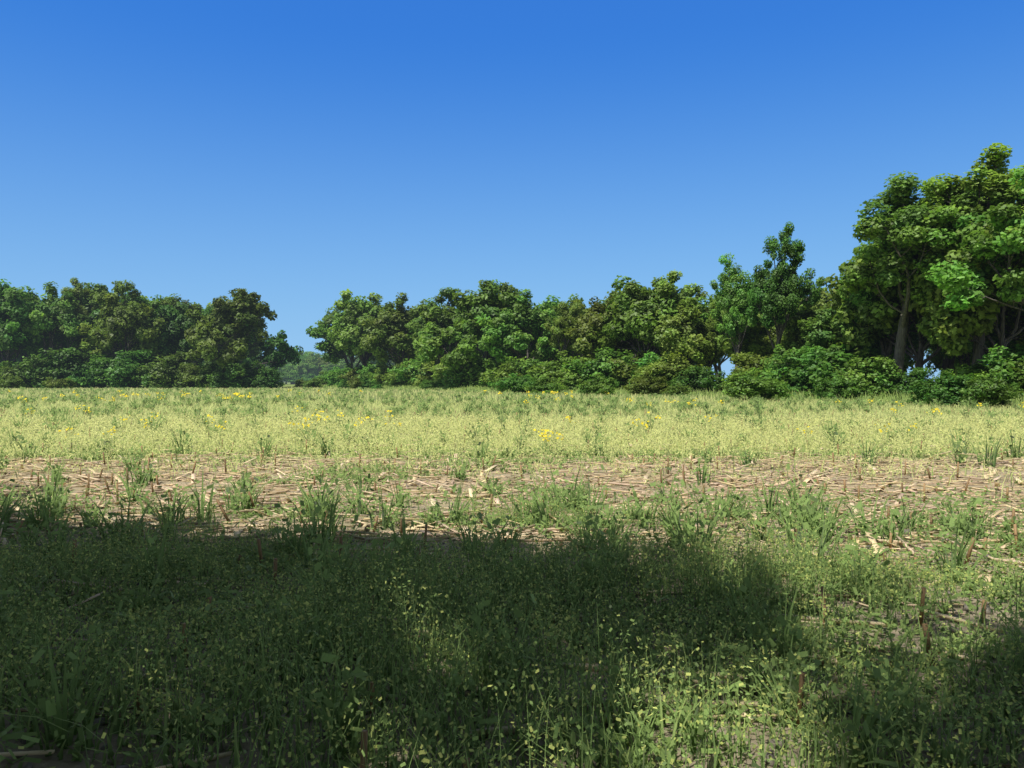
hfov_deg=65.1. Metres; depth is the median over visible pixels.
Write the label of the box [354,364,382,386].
shrub
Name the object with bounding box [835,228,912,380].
tree
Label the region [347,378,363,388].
shrub
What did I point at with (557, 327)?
tree
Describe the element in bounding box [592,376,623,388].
shrub
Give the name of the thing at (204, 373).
shrub
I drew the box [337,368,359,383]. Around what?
shrub
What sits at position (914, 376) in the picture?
shrub
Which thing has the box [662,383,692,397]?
shrub
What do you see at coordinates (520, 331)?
tree
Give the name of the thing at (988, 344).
tree
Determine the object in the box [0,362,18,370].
shrub
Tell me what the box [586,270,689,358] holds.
tree
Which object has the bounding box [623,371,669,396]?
shrub
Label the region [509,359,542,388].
shrub
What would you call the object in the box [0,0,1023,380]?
sky
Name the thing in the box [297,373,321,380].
shrub
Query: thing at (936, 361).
tree
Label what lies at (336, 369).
shrub
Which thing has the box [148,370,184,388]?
shrub
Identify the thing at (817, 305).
tree
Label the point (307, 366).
tree
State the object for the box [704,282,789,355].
tree
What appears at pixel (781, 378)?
shrub
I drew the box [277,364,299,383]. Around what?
tree
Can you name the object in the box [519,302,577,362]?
tree
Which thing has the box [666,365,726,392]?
shrub
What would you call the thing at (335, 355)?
tree
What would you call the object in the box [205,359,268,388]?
shrub
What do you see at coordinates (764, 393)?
shrub
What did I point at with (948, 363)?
tree
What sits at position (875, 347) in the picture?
tree
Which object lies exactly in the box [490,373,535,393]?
shrub
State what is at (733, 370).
shrub
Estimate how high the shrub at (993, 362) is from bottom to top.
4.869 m
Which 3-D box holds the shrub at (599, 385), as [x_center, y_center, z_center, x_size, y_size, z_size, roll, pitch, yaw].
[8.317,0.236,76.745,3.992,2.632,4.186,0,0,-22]
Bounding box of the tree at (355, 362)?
[336,355,361,369]
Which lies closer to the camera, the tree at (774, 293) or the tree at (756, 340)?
the tree at (774, 293)
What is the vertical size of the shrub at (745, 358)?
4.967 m
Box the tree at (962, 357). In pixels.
[956,325,999,372]
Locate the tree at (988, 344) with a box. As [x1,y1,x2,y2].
[930,325,1017,367]
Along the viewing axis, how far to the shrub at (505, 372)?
101.77 m
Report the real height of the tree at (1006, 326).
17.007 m
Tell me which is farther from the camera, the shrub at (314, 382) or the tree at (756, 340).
the shrub at (314, 382)
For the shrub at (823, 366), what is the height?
5.421 m
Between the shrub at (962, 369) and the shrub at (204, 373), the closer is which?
the shrub at (962, 369)
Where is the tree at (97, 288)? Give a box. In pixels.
[29,282,131,366]
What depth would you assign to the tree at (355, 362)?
324.24 m
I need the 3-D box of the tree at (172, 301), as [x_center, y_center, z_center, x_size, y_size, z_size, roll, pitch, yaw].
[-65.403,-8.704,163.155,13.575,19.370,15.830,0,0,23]
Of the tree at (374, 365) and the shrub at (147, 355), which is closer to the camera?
the shrub at (147, 355)
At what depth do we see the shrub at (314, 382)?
152.25 m
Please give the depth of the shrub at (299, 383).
160.22 m
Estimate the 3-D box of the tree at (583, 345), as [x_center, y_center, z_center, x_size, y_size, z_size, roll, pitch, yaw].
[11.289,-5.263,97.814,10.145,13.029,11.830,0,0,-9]
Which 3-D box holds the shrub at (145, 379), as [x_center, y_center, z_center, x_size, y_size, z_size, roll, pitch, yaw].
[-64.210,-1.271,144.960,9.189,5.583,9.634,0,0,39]
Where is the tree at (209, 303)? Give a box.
[188,302,213,361]
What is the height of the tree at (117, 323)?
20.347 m
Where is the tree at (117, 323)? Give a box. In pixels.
[77,280,167,386]
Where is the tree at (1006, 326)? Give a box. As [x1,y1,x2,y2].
[974,177,1023,339]
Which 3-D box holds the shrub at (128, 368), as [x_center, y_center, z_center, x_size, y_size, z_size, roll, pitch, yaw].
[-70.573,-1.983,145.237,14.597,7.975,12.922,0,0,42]
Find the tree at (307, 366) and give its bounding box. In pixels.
[293,357,320,376]
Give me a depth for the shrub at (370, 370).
145.62 m
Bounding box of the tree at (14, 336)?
[0,279,52,363]
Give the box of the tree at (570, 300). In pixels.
[552,294,630,360]
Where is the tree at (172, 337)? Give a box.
[147,299,206,356]
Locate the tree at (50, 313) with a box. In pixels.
[11,281,95,358]
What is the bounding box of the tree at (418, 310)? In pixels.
[404,297,483,361]
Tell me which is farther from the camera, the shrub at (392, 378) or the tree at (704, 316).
the shrub at (392, 378)
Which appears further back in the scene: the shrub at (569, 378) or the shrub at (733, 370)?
the shrub at (569, 378)
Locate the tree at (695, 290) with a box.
[677,283,714,389]
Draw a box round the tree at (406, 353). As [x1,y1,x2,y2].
[400,335,436,361]
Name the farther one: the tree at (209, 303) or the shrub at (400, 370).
the tree at (209, 303)
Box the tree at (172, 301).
[159,293,221,365]
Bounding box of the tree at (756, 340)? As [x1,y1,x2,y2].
[715,314,790,362]
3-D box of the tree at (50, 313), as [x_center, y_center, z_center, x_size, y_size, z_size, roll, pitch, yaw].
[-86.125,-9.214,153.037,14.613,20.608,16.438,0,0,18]
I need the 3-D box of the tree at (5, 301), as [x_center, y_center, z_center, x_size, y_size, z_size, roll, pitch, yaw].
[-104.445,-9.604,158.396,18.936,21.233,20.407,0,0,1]
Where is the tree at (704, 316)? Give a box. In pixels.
[631,288,710,354]
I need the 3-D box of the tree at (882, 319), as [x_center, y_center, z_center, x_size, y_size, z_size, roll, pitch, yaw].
[32.054,-6.111,63.490,13.650,15.033,11.706,0,0,17]
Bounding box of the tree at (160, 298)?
[127,294,166,387]
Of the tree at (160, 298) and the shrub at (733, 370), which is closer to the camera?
the shrub at (733, 370)
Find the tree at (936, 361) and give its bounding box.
[924,326,1008,371]
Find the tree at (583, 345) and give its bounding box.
[559,289,640,359]
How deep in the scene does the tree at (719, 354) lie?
86.66 m
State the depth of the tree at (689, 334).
82.51 m
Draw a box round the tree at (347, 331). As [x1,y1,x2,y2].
[325,289,397,366]
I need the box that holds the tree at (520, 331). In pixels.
[474,289,559,362]
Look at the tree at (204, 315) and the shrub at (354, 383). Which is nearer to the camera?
the shrub at (354, 383)
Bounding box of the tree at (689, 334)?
[653,297,717,366]
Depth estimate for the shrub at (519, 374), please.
99.63 m
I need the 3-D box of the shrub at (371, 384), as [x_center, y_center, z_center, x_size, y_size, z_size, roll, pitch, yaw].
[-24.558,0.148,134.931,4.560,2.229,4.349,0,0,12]
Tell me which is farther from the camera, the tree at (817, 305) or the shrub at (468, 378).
the shrub at (468, 378)
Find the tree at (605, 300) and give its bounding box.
[598,286,663,357]
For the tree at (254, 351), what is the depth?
173.70 m
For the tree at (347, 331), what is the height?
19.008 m
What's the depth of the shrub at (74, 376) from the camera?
143.10 m
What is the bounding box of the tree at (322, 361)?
[316,356,331,369]
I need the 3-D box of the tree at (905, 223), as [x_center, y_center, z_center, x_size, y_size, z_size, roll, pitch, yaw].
[30.738,-7.258,62.055,11.189,17.326,15.869,0,0,12]
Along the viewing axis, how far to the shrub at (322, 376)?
163.21 m
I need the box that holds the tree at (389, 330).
[356,292,427,363]
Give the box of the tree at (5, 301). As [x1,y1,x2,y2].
[0,285,28,364]
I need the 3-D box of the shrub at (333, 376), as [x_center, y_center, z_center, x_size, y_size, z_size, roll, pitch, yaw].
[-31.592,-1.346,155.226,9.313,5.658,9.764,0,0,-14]
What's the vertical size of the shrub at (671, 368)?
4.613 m
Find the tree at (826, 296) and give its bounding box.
[801,287,836,308]
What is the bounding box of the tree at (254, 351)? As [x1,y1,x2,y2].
[215,332,264,362]
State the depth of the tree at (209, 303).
191.62 m
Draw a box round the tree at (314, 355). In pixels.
[297,351,327,361]
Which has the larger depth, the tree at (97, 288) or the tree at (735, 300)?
the tree at (97, 288)
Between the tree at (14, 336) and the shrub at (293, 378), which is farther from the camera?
the shrub at (293, 378)
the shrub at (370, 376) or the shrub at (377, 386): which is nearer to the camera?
the shrub at (377, 386)
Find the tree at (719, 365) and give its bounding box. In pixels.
[707,299,728,379]
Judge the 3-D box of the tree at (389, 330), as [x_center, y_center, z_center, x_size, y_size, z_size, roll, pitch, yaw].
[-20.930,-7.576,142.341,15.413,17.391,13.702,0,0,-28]
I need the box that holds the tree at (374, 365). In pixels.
[369,356,392,366]
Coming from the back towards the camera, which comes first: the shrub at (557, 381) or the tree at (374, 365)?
the tree at (374, 365)
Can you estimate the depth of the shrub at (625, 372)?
86.07 m
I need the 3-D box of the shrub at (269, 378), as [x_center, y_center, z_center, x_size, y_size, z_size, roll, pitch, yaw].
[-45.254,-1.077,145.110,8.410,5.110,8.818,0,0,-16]
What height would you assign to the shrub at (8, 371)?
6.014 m
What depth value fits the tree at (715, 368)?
110.04 m
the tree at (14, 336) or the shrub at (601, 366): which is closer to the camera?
the shrub at (601, 366)
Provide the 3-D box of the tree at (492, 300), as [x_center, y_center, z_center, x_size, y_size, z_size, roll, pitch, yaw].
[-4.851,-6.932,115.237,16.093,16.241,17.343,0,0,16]
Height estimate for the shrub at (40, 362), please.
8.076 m
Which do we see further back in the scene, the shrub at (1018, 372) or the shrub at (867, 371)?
the shrub at (867, 371)
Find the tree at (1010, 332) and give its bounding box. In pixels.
[997,317,1023,348]
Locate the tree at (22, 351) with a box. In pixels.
[3,292,79,358]
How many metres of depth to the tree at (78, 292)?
157.15 m
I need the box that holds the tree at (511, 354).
[493,312,532,360]
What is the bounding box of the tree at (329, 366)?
[320,360,344,373]
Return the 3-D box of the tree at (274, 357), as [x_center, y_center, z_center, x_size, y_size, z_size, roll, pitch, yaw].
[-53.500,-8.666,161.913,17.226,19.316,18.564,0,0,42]
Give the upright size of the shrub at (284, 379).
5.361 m
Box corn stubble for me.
[0,407,1023,767]
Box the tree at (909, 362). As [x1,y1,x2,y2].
[845,344,924,365]
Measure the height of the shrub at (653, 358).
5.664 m
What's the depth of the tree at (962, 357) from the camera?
69.43 m
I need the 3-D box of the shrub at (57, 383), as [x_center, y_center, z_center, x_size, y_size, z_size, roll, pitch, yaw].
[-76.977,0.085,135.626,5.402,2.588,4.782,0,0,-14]
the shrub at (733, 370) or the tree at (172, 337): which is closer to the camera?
the shrub at (733, 370)
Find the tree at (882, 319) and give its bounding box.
[822,236,999,368]
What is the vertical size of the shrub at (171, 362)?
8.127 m
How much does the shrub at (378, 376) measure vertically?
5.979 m
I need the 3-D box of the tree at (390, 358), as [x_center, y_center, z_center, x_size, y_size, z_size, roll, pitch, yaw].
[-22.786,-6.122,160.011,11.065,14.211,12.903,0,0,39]
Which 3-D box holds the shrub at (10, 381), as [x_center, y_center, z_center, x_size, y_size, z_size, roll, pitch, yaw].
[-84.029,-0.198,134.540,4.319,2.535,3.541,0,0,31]
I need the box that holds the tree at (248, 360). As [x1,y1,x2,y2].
[212,341,254,364]
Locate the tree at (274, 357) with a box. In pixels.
[204,298,303,371]
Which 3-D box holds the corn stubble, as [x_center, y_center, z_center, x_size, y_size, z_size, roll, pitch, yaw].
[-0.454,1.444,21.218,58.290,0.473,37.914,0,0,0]
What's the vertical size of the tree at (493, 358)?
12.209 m
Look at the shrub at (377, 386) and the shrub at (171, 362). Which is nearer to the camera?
the shrub at (377, 386)
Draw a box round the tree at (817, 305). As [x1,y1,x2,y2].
[798,299,826,344]
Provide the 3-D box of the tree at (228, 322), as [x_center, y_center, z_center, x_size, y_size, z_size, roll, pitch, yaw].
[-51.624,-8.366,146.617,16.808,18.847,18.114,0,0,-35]
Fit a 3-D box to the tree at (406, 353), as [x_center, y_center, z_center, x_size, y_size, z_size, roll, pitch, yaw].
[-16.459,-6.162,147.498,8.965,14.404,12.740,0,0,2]
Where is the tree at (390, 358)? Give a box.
[359,347,406,367]
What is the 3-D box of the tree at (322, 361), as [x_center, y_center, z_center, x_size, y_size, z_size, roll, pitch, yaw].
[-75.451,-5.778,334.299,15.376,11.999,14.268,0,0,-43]
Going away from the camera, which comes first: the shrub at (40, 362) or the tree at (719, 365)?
the tree at (719, 365)
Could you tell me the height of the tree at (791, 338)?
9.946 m
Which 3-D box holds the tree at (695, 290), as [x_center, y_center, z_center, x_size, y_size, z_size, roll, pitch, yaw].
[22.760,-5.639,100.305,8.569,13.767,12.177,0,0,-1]
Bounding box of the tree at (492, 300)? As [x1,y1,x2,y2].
[413,279,533,379]
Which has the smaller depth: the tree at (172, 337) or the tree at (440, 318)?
the tree at (440, 318)
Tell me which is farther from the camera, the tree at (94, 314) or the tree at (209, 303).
the tree at (209, 303)
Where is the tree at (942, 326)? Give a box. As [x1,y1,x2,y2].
[899,197,1023,356]
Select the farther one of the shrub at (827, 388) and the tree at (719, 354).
the tree at (719, 354)
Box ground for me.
[0,381,1023,767]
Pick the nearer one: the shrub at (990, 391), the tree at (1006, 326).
the shrub at (990, 391)
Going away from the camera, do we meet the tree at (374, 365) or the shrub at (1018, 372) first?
the shrub at (1018, 372)
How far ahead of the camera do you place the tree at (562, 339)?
107.48 m
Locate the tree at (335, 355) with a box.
[305,299,376,368]
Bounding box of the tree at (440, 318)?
[406,287,482,363]
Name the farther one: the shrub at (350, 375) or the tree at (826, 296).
the shrub at (350, 375)
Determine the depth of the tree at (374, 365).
327.65 m
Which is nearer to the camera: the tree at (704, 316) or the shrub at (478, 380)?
the tree at (704, 316)
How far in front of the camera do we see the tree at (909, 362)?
80.29 m
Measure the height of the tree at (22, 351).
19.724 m
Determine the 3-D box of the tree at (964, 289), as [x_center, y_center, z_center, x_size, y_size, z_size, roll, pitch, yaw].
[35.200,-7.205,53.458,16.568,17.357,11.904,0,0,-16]
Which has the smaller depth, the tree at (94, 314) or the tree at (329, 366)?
the tree at (94, 314)
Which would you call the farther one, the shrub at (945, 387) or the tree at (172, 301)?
the tree at (172, 301)
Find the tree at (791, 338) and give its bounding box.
[773,298,869,361]
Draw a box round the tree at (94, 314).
[62,289,151,356]
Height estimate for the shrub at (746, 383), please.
2.480 m
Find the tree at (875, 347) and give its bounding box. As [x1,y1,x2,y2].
[846,318,927,360]
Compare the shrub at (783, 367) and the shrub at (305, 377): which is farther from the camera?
the shrub at (305, 377)
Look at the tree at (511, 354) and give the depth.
119.29 m
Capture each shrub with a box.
[0,361,44,388]
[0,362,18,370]
[0,375,24,388]
[12,349,81,387]
[24,347,114,387]
[42,377,76,388]
[66,370,106,388]
[76,351,145,387]
[103,349,157,388]
[130,362,169,388]
[136,351,209,387]
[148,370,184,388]
[172,363,215,387]
[191,361,239,388]
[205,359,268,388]
[240,365,284,388]
[277,371,293,382]
[285,373,309,382]
[294,378,305,386]
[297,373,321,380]
[303,378,325,387]
[314,370,332,383]
[324,365,361,381]
[325,363,360,385]
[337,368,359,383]
[337,382,349,387]
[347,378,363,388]
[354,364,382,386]
[356,361,384,383]
[356,378,376,388]
[362,367,384,383]
[372,384,385,388]
[374,359,401,385]
[381,360,422,386]
[387,357,432,384]
[402,358,443,386]
[419,379,442,388]
[429,356,465,386]
[441,352,512,389]
[470,368,498,387]
[483,356,535,389]
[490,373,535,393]
[496,372,524,389]
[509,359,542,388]
[524,375,567,394]
[526,350,594,390]
[539,374,567,390]
[561,347,638,385]
[578,373,617,395]
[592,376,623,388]
[597,350,663,390]
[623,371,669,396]
[628,351,710,384]
[629,352,715,389]
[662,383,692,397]
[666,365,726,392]
[721,370,792,399]
[722,352,793,390]
[722,369,764,395]
[749,367,790,388]
[755,346,851,391]
[760,392,790,399]
[781,344,880,397]
[804,388,814,396]
[813,371,864,400]
[828,348,912,398]
[870,367,933,398]
[907,368,982,406]
[925,363,988,382]
[926,371,1007,401]
[957,372,1023,407]
[969,344,1023,398]
[992,358,1023,399]
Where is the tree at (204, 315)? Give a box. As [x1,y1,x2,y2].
[187,303,220,364]
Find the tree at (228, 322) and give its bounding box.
[184,288,277,377]
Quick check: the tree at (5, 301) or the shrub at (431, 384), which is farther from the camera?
the tree at (5, 301)
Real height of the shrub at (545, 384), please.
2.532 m
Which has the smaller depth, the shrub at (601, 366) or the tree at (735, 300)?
the tree at (735, 300)

